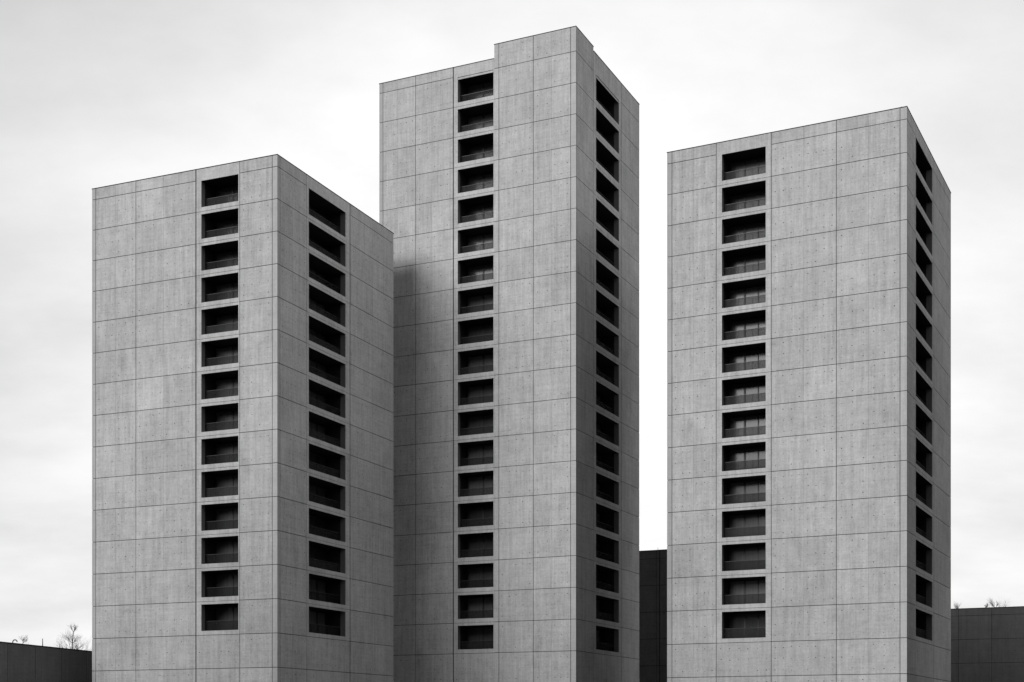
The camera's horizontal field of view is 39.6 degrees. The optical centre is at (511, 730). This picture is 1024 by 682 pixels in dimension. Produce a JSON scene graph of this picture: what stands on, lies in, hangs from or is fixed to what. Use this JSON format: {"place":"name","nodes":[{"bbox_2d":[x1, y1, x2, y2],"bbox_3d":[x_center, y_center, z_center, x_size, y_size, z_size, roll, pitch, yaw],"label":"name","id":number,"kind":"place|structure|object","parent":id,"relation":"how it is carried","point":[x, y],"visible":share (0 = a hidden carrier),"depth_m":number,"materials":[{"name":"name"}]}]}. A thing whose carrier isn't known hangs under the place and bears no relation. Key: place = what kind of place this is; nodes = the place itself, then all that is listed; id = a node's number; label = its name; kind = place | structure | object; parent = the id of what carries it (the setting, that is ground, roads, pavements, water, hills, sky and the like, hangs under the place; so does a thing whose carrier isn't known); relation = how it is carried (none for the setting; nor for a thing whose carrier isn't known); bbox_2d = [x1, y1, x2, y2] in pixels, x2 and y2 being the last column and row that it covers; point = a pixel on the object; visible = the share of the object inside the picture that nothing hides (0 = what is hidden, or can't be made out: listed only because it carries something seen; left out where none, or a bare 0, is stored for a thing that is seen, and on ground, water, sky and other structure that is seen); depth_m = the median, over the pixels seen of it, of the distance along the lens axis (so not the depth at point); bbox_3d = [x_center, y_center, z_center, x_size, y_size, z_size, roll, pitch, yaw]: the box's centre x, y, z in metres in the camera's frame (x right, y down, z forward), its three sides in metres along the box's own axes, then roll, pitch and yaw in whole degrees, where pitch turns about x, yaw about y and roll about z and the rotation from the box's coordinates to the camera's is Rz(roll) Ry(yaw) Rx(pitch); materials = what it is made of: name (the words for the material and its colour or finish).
{"place":"outdoors","nodes":[
{"label":"outdoors","id":0,"kind":"place"},
{"bbox_2d":[0,0,1023,650],"label":"sky","id":1,"kind":"structure","parent":0,"point":[94,93],"materials":[{"name":"white"}]},
{"label":"ground","id":2,"kind":"structure","parent":0,"visible":0},
{"bbox_2d":[0,641,91,681],"bbox_3d":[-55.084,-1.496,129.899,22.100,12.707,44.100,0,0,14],"label":"building","id":3,"kind":"structure","parent":2,"relation":"on","point":[19,662],"depth_m":131.50,"materials":[{"name":"concrete"}]},
{"bbox_2d":[56,625,91,649],"bbox_3d":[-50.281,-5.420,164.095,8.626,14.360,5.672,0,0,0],"label":"bare tree","id":4,"kind":"object","parent":2,"relation":"on","point":[77,640],"visible":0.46,"depth_m":163.94,"materials":[{"name":"grey plant"}]},
{"bbox_2d":[92,154,393,681],"bbox_3d":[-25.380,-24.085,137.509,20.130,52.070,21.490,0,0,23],"label":"concrete tower","id":5,"kind":"structure","parent":2,"relation":"on","point":[242,421],"depth_m":128.60,"materials":[{"name":"grey concrete"}]},
{"bbox_2d":[379,26,639,681],"bbox_3d":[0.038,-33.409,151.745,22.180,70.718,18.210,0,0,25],"label":"concrete tower","id":6,"kind":"structure","parent":2,"relation":"on","point":[509,195],"depth_m":144.48,"materials":[{"name":"grey concrete"}]},
{"bbox_2d":[639,549,667,681],"bbox_3d":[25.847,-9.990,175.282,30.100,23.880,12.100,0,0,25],"label":"building","id":7,"kind":"structure","parent":2,"relation":"on","point":[653,611],"depth_m":172.71,"materials":[{"name":"concrete"}]},
{"bbox_2d":[667,106,950,681],"bbox_3d":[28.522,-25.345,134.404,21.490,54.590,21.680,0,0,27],"label":"concrete tower","id":8,"kind":"structure","parent":2,"relation":"on","point":[808,403],"depth_m":124.89,"materials":[{"name":"grey concrete"}]},
{"bbox_2d":[950,606,1023,681],"bbox_3d":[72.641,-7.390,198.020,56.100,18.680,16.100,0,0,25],"label":"building","id":9,"kind":"structure","parent":2,"relation":"on","point":[987,644],"depth_m":193.01,"materials":[{"name":"concrete"}]},
{"bbox_2d":[986,597,1008,606],"bbox_3d":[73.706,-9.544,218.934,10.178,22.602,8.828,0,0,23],"label":"bare tree","id":10,"kind":"object","parent":2,"relation":"on","point":[990,602],"visible":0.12,"depth_m":218.37,"materials":[{"name":"grey plant"}]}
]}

